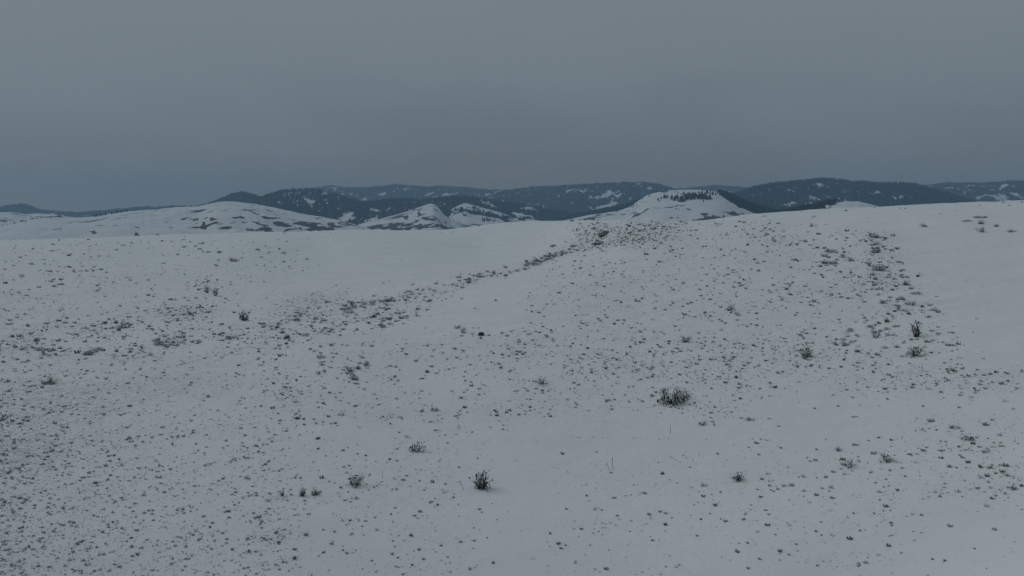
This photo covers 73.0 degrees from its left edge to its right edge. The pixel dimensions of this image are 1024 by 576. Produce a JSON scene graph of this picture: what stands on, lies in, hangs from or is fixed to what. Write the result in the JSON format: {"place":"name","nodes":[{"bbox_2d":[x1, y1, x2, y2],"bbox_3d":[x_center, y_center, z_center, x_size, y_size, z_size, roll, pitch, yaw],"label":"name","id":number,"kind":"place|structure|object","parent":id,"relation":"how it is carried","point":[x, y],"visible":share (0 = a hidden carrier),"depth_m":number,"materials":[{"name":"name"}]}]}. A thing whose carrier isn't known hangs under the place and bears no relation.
{"place":"outdoors","nodes":[
{"label":"outdoors","id":0,"kind":"place"},
{"bbox_2d":[0,212,76,225],"bbox_3d":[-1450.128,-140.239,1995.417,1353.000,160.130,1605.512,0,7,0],"label":"snowy hill","id":1,"kind":"structure","parent":0,"point":[6,218],"depth_m":1834.66,"materials":[{"name":"white snow"}]},
{"bbox_2d":[1,205,157,217],"bbox_3d":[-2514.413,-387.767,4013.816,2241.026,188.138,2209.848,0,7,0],"label":"forested mountain","id":2,"kind":"structure","parent":0,"point":[24,209],"depth_m":3702.25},
{"bbox_2d":[0,201,371,239],"bbox_3d":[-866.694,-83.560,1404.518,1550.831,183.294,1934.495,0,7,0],"label":"snowy hill","id":3,"kind":"structure","parent":0,"point":[225,217],"depth_m":1104.27,"materials":[{"name":"white snow"}]},
{"bbox_2d":[255,191,350,219],"bbox_3d":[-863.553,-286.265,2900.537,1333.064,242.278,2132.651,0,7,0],"label":"forested mountain","id":4,"kind":"structure","parent":0,"point":[309,200],"depth_m":2463.31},
{"bbox_2d":[321,185,499,200],"bbox_3d":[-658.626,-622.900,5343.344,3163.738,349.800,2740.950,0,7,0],"label":"forested mountain","id":5,"kind":"structure","parent":0,"point":[384,192],"depth_m":4984.97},
{"bbox_2d":[358,204,477,229],"bbox_3d":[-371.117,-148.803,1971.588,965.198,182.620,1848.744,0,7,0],"label":"snowy mound","id":6,"kind":"object","parent":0,"point":[429,217],"visible":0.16,"depth_m":1724.80,"materials":[{"name":"white snow"}]},
{"bbox_2d":[338,198,569,224],"bbox_3d":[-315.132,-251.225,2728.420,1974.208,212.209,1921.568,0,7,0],"label":"forested mountain","id":7,"kind":"structure","parent":0,"point":[345,217],"depth_m":2431.12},
{"bbox_2d":[448,203,539,224],"bbox_3d":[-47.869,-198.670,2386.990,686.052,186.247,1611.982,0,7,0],"label":"snowy mound","id":8,"kind":"object","parent":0,"point":[475,219],"visible":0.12,"depth_m":2100.40,"materials":[{"name":"white snow"}]},
{"bbox_2d":[0,200,1023,575],"bbox_3d":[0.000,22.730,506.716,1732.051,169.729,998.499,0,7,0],"label":"snowy hillside","id":9,"kind":"structure","parent":0,"point":[524,502],"depth_m":63.51,"materials":[{"name":"white snow"}]},
{"bbox_2d":[38,377,57,384],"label":"sagebrush","id":10,"kind":"object","parent":9,"relation":"on","point":[49,380],"visible":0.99,"depth_m":68.79,"materials":[{"name":"grey plant"}]},
{"bbox_2d":[82,349,91,354],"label":"sagebrush","id":11,"kind":"object","parent":9,"relation":"on","point":[88,352],"visible":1,"depth_m":83.61,"materials":[{"name":"grey plant"}]},
{"bbox_2d":[113,321,130,328],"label":"sagebrush","id":12,"kind":"object","parent":9,"relation":"on","point":[122,325],"visible":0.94,"depth_m":114.35,"materials":[{"name":"grey plant"}]},
{"bbox_2d":[203,284,210,292],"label":"bare shrub","id":13,"kind":"object","parent":9,"relation":"on","point":[207,290],"visible":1,"depth_m":176.91,"materials":[{"name":"grey plant"}]},
{"bbox_2d":[238,309,249,320],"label":"sagebrush","id":14,"kind":"object","parent":9,"relation":"on","point":[242,317],"visible":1,"depth_m":126.61,"materials":[{"name":"grey plant"}]},
{"bbox_2d":[298,487,305,496],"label":"sagebrush","id":15,"kind":"object","parent":9,"relation":"on","point":[302,493],"visible":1,"depth_m":43.40,"materials":[{"name":"grey plant"}]},
{"bbox_2d":[311,487,319,495],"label":"sagebrush","id":16,"kind":"object","parent":9,"relation":"on","point":[314,492],"visible":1,"depth_m":43.71,"materials":[{"name":"grey plant"}]},
{"bbox_2d":[348,372,358,379],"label":"sagebrush","id":17,"kind":"object","parent":9,"relation":"on","point":[355,377],"visible":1,"depth_m":75.63,"materials":[{"name":"grey plant"}]},
{"bbox_2d":[347,473,369,487],"bbox_3d":[-10.303,12.701,45.780,1.528,1.019,1.092,-3,7,-26],"label":"sagebrush","id":18,"kind":"object","parent":9,"relation":"on","point":[354,483],"visible":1,"depth_m":45.74,"materials":[{"name":"grey plant"}]},
{"bbox_2d":[409,438,427,452],"bbox_3d":[-7.276,12.260,53.508,1.533,0.975,1.376,0,7,-2],"label":"sagebrush","id":19,"kind":"object","parent":9,"relation":"on","point":[415,446],"visible":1,"depth_m":53.57,"materials":[{"name":"grey plant"}]},
{"bbox_2d":[468,470,493,489],"bbox_3d":[-1.984,12.903,46.258,1.391,1.440,1.404,-5,8,-37],"label":"sagebrush","id":20,"kind":"object","parent":9,"relation":"on","point":[479,484],"visible":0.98,"depth_m":46.26,"materials":[{"name":"grey plant"}]},
{"bbox_2d":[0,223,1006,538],"bbox_3d":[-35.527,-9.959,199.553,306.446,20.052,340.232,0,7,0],"label":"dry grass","id":21,"kind":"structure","parent":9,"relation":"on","point":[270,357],"depth_m":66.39,"materials":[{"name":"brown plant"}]},
{"bbox_2d":[0,201,1023,575],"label":"brush","id":22,"kind":"object","parent":9,"relation":"on","point":[130,439],"visible":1,"depth_m":75.61,"materials":[{"name":"brown plant"}]},
{"bbox_2d":[537,376,548,384],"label":"sagebrush","id":23,"kind":"object","parent":9,"relation":"on","point":[540,380],"visible":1,"depth_m":74.06,"materials":[{"name":"grey plant"}]},
{"bbox_2d":[597,232,606,236],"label":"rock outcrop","id":24,"kind":"object","parent":9,"relation":"on","point":[601,234],"visible":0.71,"depth_m":281.21,"materials":[{"name":"grey stone"}]},
{"bbox_2d":[657,383,687,406],"bbox_3d":[14.968,10.467,65.142,2.522,2.899,2.920,-2,7,-16],"label":"sagebrush","id":25,"kind":"object","parent":9,"relation":"on","point":[676,399],"visible":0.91,"depth_m":64.85,"materials":[{"name":"grey plant"}]},
{"bbox_2d":[678,386,692,399],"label":"sagebrush","id":26,"kind":"object","parent":9,"relation":"on","point":[689,395],"visible":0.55,"depth_m":66.21,"materials":[{"name":"grey plant"}]},
{"bbox_2d":[679,336,691,342],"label":"sagebrush","id":27,"kind":"object","parent":9,"relation":"on","point":[685,340],"visible":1,"depth_m":90.91,"materials":[{"name":"grey plant"}]},
{"bbox_2d":[730,471,748,481],"bbox_3d":[14.800,12.246,45.196,1.061,0.800,1.120,-5,8,-39],"label":"sagebrush","id":28,"kind":"object","parent":9,"relation":"on","point":[738,477],"visible":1,"depth_m":45.06,"materials":[{"name":"grey plant"}]},
{"bbox_2d":[798,344,813,356],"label":"sagebrush","id":29,"kind":"object","parent":9,"relation":"on","point":[805,353],"visible":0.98,"depth_m":78.41,"materials":[{"name":"grey plant"}]},
{"bbox_2d":[824,249,836,252],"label":"sagebrush","id":30,"kind":"object","parent":9,"relation":"on","point":[830,251],"visible":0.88,"depth_m":176.54,"materials":[{"name":"grey plant"}]},
{"bbox_2d":[843,458,857,467],"bbox_3d":[22.020,11.373,44.965,0.851,0.778,0.890,1,7,6],"label":"sagebrush","id":31,"kind":"object","parent":9,"relation":"on","point":[850,464],"visible":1,"depth_m":44.95,"materials":[{"name":"grey plant"}]},
{"bbox_2d":[865,232,883,237],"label":"sagebrush","id":32,"kind":"object","parent":9,"relation":"on","point":[873,235],"visible":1,"depth_m":188.61,"materials":[{"name":"grey plant"}]},
{"bbox_2d":[872,245,880,252],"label":"sagebrush","id":33,"kind":"object","parent":9,"relation":"on","point":[876,251],"visible":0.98,"depth_m":166.87,"materials":[{"name":"grey plant"}]},
{"bbox_2d":[869,263,886,270],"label":"sagebrush","id":34,"kind":"object","parent":9,"relation":"on","point":[878,267],"visible":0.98,"depth_m":140.58,"materials":[{"name":"grey plant"}]},
{"bbox_2d":[878,451,895,462],"bbox_3d":[24.572,11.047,45.291,1.217,0.754,1.356,2,7,13],"label":"sagebrush","id":35,"kind":"object","parent":9,"relation":"on","point":[884,457],"visible":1,"depth_m":45.17,"materials":[{"name":"grey plant"}]},
{"bbox_2d":[905,344,926,357],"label":"sagebrush","id":36,"kind":"object","parent":9,"relation":"on","point":[914,352],"visible":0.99,"depth_m":73.88,"materials":[{"name":"grey plant"}]},
{"bbox_2d":[910,319,925,337],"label":"bare shrub","id":37,"kind":"object","parent":9,"relation":"on","point":[916,334],"visible":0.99,"depth_m":82.48,"materials":[{"name":"black plant"}]},
{"bbox_2d":[948,424,961,428],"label":"sagebrush","id":38,"kind":"object","parent":9,"relation":"on","point":[951,426],"visible":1,"depth_m":49.58,"materials":[{"name":"grey plant"}]},
{"bbox_2d":[958,434,974,440],"bbox_3d":[30.729,10.080,46.632,0.891,0.506,0.870,-6,9,-42],"label":"sagebrush","id":39,"kind":"object","parent":9,"relation":"on","point":[970,437],"visible":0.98,"depth_m":46.56,"materials":[{"name":"grey plant"}]},
{"bbox_2d":[0,0,1023,211],"label":"sky","id":40,"kind":"structure","parent":0,"point":[105,104],"materials":[{"name":"grey"}]},
{"bbox_2d":[487,183,675,213],"bbox_3d":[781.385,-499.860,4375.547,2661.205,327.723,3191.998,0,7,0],"label":"forested mountain","id":41,"kind":"structure","parent":0,"point":[607,193],"depth_m":3763.97,"materials":[{"name":"white snow"}]},
{"bbox_2d":[563,190,755,220],"bbox_3d":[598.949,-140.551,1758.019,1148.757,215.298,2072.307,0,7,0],"label":"snowy hill","id":42,"kind":"structure","parent":0,"point":[650,208],"depth_m":1375.37,"materials":[{"name":"white snow"}]},
{"bbox_2d":[686,186,742,192],"bbox_3d":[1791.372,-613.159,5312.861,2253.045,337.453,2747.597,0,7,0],"label":"forested mountain","id":43,"kind":"structure","parent":0,"point":[715,189],"depth_m":5056.38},
{"bbox_2d":[744,180,946,209],"bbox_3d":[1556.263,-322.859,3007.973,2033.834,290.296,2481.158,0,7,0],"label":"forested mountain","id":44,"kind":"structure","parent":0,"point":[819,199],"depth_m":2544.79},
{"bbox_2d":[0,177,1023,224],"bbox_3d":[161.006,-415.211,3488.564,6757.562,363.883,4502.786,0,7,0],"label":"conifer forest","id":45,"kind":"object","parent":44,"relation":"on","point":[737,198],"visible":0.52,"depth_m":2667.99,"materials":[{"name":"green plant"}]},
{"bbox_2d":[825,201,878,208],"bbox_3d":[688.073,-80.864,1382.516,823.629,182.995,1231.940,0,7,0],"label":"snowy hill","id":46,"kind":"structure","parent":0,"point":[848,204],"depth_m":1261.66,"materials":[{"name":"white snow"}]},
{"bbox_2d":[928,182,1023,201],"bbox_3d":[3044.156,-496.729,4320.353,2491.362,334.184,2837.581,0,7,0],"label":"forested mountain","id":47,"kind":"structure","parent":0,"point":[1002,197],"depth_m":3799.79,"materials":[{"name":"white snow"}]}
]}

